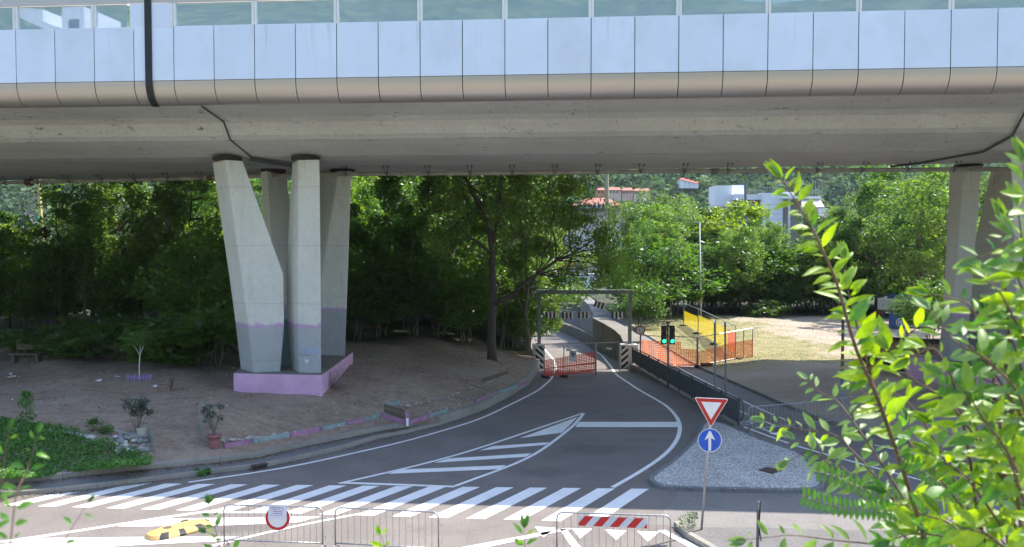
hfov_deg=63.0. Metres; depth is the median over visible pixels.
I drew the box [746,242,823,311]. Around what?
thicket
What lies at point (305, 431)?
edging board
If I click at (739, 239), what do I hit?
broadleaf tree
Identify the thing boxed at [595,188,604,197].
hillside house
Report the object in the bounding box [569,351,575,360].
warning notice
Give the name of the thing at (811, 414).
kerb
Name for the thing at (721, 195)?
modern house
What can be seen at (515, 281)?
thicket
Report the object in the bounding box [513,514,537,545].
leafy sprout
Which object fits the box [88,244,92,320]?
sapling
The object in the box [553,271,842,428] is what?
cycle path
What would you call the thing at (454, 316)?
thicket
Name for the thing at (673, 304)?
thicket
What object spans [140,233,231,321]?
thicket
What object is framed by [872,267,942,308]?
thicket
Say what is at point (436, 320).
sapling
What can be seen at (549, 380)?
road marking
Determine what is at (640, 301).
thicket
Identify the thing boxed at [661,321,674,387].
traffic light
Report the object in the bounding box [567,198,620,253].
red roofed house
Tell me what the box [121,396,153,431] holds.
garden plant
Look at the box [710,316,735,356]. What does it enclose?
site fence
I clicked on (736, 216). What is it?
bushy tree
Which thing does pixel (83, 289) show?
sapling
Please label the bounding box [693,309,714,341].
site fence
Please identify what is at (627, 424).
road marking
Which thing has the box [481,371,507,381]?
picket fence
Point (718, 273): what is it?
thicket
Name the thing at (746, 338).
dry grass
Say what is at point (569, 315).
height gauge portal
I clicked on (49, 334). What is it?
shrub
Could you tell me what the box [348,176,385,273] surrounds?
dense tree
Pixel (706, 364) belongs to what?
rubble block
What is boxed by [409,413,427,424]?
edging board
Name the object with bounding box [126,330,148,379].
sapling tree
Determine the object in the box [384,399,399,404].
edging board
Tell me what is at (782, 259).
thicket
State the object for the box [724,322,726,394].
steel mast
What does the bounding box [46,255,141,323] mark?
thicket
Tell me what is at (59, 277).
sapling
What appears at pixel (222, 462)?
dead leaves
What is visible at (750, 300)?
thicket
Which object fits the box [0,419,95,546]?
leafy sprout
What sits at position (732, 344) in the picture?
site fence
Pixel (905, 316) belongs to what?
thicket
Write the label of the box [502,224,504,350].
sapling
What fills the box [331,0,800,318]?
sky
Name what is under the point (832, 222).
feathery tree
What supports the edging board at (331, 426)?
on the dirt bank
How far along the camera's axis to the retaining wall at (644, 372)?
43.75 m
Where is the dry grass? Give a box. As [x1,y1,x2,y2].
[626,313,882,367]
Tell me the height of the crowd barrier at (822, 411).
1.095 m
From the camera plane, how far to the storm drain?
27.33 m
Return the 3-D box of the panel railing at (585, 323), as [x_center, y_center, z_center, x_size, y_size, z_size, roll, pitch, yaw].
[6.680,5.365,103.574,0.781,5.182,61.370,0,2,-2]
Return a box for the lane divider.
[145,519,211,540]
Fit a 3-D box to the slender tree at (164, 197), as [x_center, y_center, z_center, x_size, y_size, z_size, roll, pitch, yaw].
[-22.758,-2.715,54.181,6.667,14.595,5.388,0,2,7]
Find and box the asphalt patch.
[652,491,1023,532]
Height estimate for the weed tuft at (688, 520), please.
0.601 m
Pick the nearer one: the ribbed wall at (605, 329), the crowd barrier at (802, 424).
the crowd barrier at (802, 424)
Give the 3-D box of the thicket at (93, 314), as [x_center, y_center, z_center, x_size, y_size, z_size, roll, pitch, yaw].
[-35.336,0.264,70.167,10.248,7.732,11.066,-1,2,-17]
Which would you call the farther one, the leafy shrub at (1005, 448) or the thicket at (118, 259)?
the thicket at (118, 259)
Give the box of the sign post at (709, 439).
[695,397,727,529]
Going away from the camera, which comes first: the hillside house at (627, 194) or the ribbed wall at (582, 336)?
the ribbed wall at (582, 336)
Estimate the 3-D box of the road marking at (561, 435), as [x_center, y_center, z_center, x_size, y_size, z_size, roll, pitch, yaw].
[1.039,6.293,30.785,0.876,0.001,12.048,1,2,24]
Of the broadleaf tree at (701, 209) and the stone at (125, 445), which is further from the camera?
the broadleaf tree at (701, 209)
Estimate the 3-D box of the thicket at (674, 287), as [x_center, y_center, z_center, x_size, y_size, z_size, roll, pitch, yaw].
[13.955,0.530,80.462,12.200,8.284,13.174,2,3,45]
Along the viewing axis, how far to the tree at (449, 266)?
54.10 m
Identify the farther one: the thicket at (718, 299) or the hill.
the hill
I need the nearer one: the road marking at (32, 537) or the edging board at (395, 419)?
the road marking at (32, 537)
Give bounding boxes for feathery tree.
[55,181,192,314]
[194,178,290,236]
[450,175,596,336]
[589,198,639,302]
[605,187,692,263]
[624,192,719,307]
[806,191,903,292]
[810,208,861,240]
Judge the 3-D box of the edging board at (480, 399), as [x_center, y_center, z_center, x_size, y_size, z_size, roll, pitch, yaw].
[-1.122,5.686,38.575,0.053,0.278,2.637,1,2,21]
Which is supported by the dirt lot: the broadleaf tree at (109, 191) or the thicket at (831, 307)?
the thicket at (831, 307)
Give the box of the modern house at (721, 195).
[709,180,828,246]
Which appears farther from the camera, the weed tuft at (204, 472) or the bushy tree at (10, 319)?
the bushy tree at (10, 319)
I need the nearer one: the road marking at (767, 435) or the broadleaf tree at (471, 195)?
the road marking at (767, 435)
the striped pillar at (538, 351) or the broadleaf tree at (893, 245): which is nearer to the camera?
the striped pillar at (538, 351)
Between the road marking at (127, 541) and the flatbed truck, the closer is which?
the road marking at (127, 541)
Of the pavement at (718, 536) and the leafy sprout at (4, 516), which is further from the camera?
the pavement at (718, 536)
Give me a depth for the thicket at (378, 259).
53.04 m
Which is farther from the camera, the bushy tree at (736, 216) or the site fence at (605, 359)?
the bushy tree at (736, 216)
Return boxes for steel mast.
[714,323,715,389]
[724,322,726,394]
[743,183,747,241]
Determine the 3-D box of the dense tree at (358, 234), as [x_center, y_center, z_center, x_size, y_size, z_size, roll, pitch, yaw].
[-8.817,-2.160,57.740,7.938,13.154,8.162,1,2,26]
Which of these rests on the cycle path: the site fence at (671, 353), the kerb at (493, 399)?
the site fence at (671, 353)
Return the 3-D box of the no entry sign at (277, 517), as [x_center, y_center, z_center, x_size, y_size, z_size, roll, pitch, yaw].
[-5.609,5.832,19.971,0.600,0.640,0.028,0,2,0]
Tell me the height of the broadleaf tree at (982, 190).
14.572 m
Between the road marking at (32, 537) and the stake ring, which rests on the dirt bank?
the stake ring
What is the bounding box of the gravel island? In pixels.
[655,422,820,489]
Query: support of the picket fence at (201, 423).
on the dirt bank
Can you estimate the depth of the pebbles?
38.20 m
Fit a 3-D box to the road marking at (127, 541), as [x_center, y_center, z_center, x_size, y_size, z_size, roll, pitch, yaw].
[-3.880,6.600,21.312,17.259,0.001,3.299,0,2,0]
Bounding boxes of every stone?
[119,443,128,446]
[136,437,143,443]
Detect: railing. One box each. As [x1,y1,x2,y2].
[557,309,595,332]
[632,347,743,424]
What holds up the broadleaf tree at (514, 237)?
on the dirt bank
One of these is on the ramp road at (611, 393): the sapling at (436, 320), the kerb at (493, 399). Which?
the kerb at (493, 399)
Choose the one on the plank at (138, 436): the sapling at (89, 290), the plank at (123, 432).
the plank at (123, 432)
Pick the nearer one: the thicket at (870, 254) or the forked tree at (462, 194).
the forked tree at (462, 194)
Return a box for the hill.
[0,0,1023,256]
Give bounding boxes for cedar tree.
[0,184,50,243]
[19,179,122,243]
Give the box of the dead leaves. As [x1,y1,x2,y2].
[0,427,412,484]
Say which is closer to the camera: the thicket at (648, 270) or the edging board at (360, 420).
the edging board at (360, 420)
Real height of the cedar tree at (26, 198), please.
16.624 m
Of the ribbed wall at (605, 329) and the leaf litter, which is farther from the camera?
the ribbed wall at (605, 329)
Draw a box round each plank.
[113,429,133,435]
[126,435,147,436]
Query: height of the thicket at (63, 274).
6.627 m
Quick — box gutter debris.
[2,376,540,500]
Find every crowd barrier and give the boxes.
[220,504,326,546]
[332,507,441,546]
[554,512,673,546]
[745,402,809,434]
[792,396,854,430]
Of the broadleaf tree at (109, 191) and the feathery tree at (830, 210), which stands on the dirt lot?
the feathery tree at (830, 210)
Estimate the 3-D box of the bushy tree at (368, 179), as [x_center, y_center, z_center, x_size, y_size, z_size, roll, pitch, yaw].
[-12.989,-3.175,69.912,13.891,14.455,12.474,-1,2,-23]
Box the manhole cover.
[758,467,781,473]
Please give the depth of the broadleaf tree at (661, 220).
83.64 m
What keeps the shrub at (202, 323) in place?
on the dirt bank
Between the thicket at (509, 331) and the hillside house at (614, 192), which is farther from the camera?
the hillside house at (614, 192)
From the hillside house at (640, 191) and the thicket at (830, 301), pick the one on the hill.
the hillside house at (640, 191)
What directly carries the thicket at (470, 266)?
on the dirt bank
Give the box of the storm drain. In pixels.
[251,462,267,469]
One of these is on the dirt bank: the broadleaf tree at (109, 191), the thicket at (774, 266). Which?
the broadleaf tree at (109, 191)
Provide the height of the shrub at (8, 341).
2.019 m
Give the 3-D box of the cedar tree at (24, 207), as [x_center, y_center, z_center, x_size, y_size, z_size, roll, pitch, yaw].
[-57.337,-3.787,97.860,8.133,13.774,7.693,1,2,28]
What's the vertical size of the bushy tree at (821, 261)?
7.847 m
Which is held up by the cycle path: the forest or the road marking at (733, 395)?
the road marking at (733, 395)
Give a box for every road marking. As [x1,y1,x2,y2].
[0,509,222,542]
[0,511,698,546]
[189,349,556,482]
[212,510,381,545]
[339,413,581,483]
[342,417,576,486]
[454,413,583,485]
[576,422,677,426]
[597,352,681,487]
[675,365,787,424]
[744,427,787,442]
[797,446,920,479]
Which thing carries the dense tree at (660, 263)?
on the dirt lot
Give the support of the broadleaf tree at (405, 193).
on the dirt bank
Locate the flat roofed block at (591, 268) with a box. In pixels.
[562,237,624,280]
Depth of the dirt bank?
35.67 m
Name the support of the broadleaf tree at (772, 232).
on the dirt lot
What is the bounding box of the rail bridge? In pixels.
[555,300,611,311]
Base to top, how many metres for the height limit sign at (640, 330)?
2.561 m
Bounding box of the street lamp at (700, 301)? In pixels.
[692,222,701,318]
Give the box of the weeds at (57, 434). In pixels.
[0,416,153,479]
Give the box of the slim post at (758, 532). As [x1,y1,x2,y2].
[756,501,761,546]
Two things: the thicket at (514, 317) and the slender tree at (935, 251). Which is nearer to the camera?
the thicket at (514, 317)
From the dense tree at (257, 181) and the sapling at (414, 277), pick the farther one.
the dense tree at (257, 181)
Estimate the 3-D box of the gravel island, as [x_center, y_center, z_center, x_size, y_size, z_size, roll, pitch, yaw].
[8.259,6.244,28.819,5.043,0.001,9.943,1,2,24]
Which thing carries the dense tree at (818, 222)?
on the dirt lot
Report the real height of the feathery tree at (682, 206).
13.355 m
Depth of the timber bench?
42.37 m
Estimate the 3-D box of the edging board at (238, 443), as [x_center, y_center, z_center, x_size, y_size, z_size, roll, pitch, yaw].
[-9.438,5.852,28.810,0.956,0.300,0.065,-1,2,-36]
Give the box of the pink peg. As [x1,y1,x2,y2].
[406,413,408,425]
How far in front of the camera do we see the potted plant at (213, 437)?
28.36 m
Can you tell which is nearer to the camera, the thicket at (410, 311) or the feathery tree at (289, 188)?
the thicket at (410, 311)
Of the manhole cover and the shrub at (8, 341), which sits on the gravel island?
the manhole cover
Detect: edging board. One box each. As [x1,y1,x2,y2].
[224,437,251,447]
[253,431,289,443]
[290,425,320,436]
[322,420,344,430]
[346,416,364,425]
[365,412,379,421]
[381,412,405,424]
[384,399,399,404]
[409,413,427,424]
[429,408,446,417]
[476,390,497,402]
[499,383,517,391]
[518,381,526,387]
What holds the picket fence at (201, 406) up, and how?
on the dirt bank
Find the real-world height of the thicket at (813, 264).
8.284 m
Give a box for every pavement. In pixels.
[0,423,435,490]
[675,525,1005,546]
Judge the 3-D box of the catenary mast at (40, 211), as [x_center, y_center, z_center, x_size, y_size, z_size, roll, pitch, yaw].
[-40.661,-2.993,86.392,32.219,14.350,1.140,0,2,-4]
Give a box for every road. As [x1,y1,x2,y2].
[0,415,1019,546]
[472,318,703,414]
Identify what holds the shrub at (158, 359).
on the dirt bank
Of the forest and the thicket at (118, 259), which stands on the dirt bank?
the thicket at (118, 259)
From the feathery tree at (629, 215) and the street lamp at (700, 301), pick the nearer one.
the street lamp at (700, 301)
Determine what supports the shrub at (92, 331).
on the dirt bank
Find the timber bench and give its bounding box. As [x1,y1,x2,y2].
[8,344,44,362]
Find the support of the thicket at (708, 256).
on the dirt lot
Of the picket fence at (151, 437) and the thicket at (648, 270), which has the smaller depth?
the picket fence at (151, 437)
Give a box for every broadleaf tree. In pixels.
[36,178,166,321]
[131,180,225,277]
[357,175,467,321]
[433,175,528,247]
[468,175,563,273]
[619,202,691,314]
[681,206,733,304]
[705,225,766,315]
[755,220,807,311]
[857,173,977,310]
[878,180,945,282]
[935,172,989,244]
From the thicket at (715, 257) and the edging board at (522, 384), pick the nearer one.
the edging board at (522, 384)
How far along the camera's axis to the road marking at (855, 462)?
28.17 m
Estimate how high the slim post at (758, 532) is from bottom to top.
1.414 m
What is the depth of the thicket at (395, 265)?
62.66 m
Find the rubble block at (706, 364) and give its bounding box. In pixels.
[701,363,712,366]
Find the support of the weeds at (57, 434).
on the dirt bank
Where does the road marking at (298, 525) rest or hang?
on the road at (586, 460)
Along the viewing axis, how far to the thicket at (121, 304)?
53.55 m
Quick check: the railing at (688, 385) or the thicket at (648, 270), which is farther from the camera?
the thicket at (648, 270)
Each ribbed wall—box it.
[546,319,592,348]
[593,317,639,361]
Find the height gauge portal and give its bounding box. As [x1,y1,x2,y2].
[535,290,633,344]
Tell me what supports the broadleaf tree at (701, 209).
on the dirt lot
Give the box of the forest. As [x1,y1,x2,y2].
[0,163,1010,239]
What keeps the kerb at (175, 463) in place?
on the road at (586, 460)
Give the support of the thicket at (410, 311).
on the dirt bank
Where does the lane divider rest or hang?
on the road at (586, 460)
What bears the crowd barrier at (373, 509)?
on the road at (586, 460)
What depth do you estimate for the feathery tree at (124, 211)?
64.36 m
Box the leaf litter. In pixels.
[8,341,516,420]
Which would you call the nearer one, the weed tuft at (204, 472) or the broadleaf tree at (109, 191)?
the weed tuft at (204, 472)
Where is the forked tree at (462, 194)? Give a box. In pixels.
[415,174,647,360]
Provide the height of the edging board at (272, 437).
0.330 m
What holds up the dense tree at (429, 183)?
on the dirt bank
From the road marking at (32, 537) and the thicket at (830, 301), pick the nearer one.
the road marking at (32, 537)
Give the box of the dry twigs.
[0,347,516,416]
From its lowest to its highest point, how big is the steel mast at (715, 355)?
4.134 m
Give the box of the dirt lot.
[555,268,1023,446]
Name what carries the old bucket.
on the dirt bank
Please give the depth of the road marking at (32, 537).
21.74 m
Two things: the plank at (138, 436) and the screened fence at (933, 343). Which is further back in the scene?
the screened fence at (933, 343)
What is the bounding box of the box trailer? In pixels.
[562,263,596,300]
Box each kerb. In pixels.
[0,422,439,496]
[0,423,413,484]
[435,359,539,424]
[619,318,898,440]
[650,421,823,493]
[673,521,716,546]
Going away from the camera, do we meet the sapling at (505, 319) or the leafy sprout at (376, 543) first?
the leafy sprout at (376, 543)
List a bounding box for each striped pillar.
[532,344,543,368]
[620,344,637,368]
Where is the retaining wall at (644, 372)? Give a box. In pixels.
[629,364,743,426]
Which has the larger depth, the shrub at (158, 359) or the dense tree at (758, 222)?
the dense tree at (758, 222)
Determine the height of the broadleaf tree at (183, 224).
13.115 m
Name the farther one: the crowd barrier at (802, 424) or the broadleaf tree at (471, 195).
the broadleaf tree at (471, 195)
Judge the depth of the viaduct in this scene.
30.00 m
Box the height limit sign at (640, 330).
[636,325,644,349]
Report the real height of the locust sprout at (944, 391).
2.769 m
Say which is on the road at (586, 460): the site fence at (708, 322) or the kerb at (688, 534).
the kerb at (688, 534)
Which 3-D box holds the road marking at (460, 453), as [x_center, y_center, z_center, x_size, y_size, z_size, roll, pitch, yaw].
[-0.906,6.287,30.948,0.647,0.001,13.745,1,2,38]
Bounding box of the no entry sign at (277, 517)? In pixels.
[265,504,289,529]
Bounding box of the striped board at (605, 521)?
[579,515,646,527]
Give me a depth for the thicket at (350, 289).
52.87 m
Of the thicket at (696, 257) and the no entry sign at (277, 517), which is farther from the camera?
the thicket at (696, 257)
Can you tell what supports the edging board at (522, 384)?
on the dirt bank
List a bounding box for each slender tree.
[108,178,211,314]
[463,174,585,354]
[898,164,980,295]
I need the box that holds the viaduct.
[0,0,1023,185]
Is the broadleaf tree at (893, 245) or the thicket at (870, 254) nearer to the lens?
the broadleaf tree at (893, 245)
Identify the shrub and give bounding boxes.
[0,328,46,360]
[9,313,100,356]
[38,320,121,360]
[55,313,155,357]
[108,312,219,357]
[113,308,235,366]
[115,305,238,369]
[727,137,1023,546]
[738,298,791,317]
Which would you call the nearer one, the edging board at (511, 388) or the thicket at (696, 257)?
the edging board at (511, 388)
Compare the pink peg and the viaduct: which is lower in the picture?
the pink peg
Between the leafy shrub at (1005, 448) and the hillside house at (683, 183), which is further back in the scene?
the hillside house at (683, 183)
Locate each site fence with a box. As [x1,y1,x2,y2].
[541,342,595,378]
[596,342,619,374]
[641,335,698,367]
[670,300,682,324]
[679,303,697,331]
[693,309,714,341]
[697,328,752,364]
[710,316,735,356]
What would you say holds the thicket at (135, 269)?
on the dirt bank
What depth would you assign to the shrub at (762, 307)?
81.71 m
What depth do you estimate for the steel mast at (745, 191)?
117.55 m
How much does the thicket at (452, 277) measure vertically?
7.179 m
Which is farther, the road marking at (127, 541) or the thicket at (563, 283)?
the thicket at (563, 283)
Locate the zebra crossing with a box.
[9,483,647,520]
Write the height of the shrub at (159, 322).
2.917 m
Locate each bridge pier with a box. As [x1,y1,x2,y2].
[212,156,354,395]
[906,156,1023,399]
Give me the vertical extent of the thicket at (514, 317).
6.075 m
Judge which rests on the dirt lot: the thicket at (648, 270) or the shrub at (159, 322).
the thicket at (648, 270)
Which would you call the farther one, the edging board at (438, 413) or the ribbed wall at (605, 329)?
the ribbed wall at (605, 329)
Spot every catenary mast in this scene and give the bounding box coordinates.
[16,184,66,241]
[605,174,609,297]
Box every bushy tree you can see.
[0,221,55,327]
[289,176,420,263]
[508,256,556,335]
[687,199,788,308]
[789,239,858,314]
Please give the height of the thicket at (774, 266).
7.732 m
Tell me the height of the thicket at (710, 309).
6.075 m
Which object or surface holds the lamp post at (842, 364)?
on the dirt lot
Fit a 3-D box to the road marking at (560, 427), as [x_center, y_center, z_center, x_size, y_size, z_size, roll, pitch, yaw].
[-0.078,6.327,29.757,3.062,0.001,12.974,2,2,39]
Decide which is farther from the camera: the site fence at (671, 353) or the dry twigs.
the site fence at (671, 353)
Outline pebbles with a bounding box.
[0,343,526,425]
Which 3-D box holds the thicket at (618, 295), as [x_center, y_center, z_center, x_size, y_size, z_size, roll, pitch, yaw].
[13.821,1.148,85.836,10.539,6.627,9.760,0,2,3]
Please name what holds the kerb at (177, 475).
on the road at (586, 460)
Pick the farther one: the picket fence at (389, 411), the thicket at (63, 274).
the thicket at (63, 274)
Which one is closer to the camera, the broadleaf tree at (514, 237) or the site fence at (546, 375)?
the site fence at (546, 375)
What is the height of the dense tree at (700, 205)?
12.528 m
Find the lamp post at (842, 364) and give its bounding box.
[831,273,844,409]
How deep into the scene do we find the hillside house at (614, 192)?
351.13 m
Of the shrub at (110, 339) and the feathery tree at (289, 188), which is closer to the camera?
the shrub at (110, 339)
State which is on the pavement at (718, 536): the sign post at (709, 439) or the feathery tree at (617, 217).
the sign post at (709, 439)
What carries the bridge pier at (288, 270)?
on the dirt bank
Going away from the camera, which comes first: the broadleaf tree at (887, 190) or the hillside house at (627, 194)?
the broadleaf tree at (887, 190)
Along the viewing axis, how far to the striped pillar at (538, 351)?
53.84 m
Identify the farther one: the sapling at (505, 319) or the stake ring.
the sapling at (505, 319)
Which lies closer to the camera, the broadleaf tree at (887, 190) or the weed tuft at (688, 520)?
the weed tuft at (688, 520)
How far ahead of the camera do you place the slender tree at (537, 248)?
52.73 m
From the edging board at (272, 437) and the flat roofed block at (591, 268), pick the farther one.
the flat roofed block at (591, 268)
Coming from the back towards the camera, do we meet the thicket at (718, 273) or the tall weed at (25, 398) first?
the thicket at (718, 273)
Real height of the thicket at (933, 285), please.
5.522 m
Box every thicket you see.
[0,256,93,331]
[14,254,107,322]
[45,232,117,318]
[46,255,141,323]
[68,251,167,323]
[97,235,137,321]
[101,241,211,322]
[117,218,234,353]
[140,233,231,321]
[346,234,438,337]
[346,260,406,340]
[350,245,410,322]
[368,254,461,335]
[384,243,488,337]
[392,242,496,324]
[415,266,505,342]
[459,252,552,332]
[469,261,560,347]
[474,254,558,337]
[497,296,558,348]
[543,254,583,310]
[595,237,733,317]
[601,257,694,302]
[606,274,671,326]
[613,242,720,313]
[622,254,667,308]
[656,263,704,314]
[664,238,728,309]
[680,237,792,311]
[686,243,742,310]
[695,275,738,313]
[704,262,735,310]
[709,247,803,308]
[723,238,827,311]
[724,272,779,310]
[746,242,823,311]
[762,271,815,314]
[764,236,873,311]
[793,244,896,308]
[808,265,869,306]
[811,235,922,308]
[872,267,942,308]
[881,277,943,338]
[907,265,944,302]
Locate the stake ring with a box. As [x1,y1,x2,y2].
[126,373,151,380]
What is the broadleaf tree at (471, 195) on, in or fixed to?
on the dirt bank
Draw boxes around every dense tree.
[0,180,50,313]
[0,183,120,330]
[164,178,262,278]
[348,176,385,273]
[348,176,447,330]
[391,175,506,332]
[624,219,669,320]
[668,201,709,305]
[738,216,779,298]
[791,212,834,309]
[824,165,931,316]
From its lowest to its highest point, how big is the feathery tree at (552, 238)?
15.051 m
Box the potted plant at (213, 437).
[200,402,224,448]
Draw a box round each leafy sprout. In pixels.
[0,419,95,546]
[198,493,240,546]
[370,525,389,546]
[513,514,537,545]
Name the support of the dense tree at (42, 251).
on the dirt bank
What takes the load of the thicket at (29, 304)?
on the dirt bank
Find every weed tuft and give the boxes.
[85,416,113,433]
[193,468,211,475]
[677,511,697,529]
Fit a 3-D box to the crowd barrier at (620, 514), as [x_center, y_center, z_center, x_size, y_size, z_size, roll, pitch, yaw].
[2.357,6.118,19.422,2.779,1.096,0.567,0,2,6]
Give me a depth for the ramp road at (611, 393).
41.44 m
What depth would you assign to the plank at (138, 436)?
28.17 m
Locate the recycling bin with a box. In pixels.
[888,313,904,328]
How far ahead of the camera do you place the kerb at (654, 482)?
24.88 m
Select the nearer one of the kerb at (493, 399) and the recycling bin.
the kerb at (493, 399)
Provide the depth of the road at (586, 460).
25.59 m
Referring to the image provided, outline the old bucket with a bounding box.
[136,427,146,434]
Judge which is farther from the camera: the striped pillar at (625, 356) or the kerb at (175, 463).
the striped pillar at (625, 356)
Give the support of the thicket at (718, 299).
on the dirt lot
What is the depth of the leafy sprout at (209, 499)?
2.63 m
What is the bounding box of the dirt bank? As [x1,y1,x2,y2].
[0,307,535,471]
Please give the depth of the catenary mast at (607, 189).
111.55 m
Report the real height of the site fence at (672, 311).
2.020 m
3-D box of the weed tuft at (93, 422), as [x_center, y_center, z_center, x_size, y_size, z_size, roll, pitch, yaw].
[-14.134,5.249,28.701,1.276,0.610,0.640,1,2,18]
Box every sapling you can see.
[58,201,61,327]
[82,250,88,318]
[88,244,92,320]
[408,200,417,335]
[428,242,437,335]
[500,261,510,348]
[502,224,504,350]
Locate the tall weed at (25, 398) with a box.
[16,390,36,431]
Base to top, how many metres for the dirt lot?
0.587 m
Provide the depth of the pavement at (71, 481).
26.63 m
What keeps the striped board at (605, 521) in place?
attached to the crowd barrier at (620, 514)
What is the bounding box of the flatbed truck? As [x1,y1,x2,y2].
[877,294,911,317]
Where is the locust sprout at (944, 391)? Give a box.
[799,373,1006,546]
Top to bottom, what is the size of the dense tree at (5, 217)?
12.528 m
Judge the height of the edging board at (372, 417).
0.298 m
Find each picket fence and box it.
[148,422,155,452]
[198,404,203,441]
[199,398,203,410]
[384,403,404,418]
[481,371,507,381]
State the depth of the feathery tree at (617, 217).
100.80 m
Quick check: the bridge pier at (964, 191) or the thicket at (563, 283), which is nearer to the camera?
the bridge pier at (964, 191)
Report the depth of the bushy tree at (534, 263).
59.34 m
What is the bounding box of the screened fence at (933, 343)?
[861,326,940,372]
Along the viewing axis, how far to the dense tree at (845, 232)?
80.70 m
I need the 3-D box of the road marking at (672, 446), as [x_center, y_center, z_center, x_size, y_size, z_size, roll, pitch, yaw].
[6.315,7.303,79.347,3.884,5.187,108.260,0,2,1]
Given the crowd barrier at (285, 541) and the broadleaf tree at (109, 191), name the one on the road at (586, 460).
the crowd barrier at (285, 541)
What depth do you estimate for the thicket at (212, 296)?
45.02 m
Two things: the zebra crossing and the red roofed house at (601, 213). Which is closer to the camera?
the zebra crossing
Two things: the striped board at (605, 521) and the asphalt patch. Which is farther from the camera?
the asphalt patch
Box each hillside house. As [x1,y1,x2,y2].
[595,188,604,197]
[609,187,620,201]
[621,188,632,201]
[631,188,649,202]
[677,178,697,188]
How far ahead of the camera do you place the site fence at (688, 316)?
69.65 m

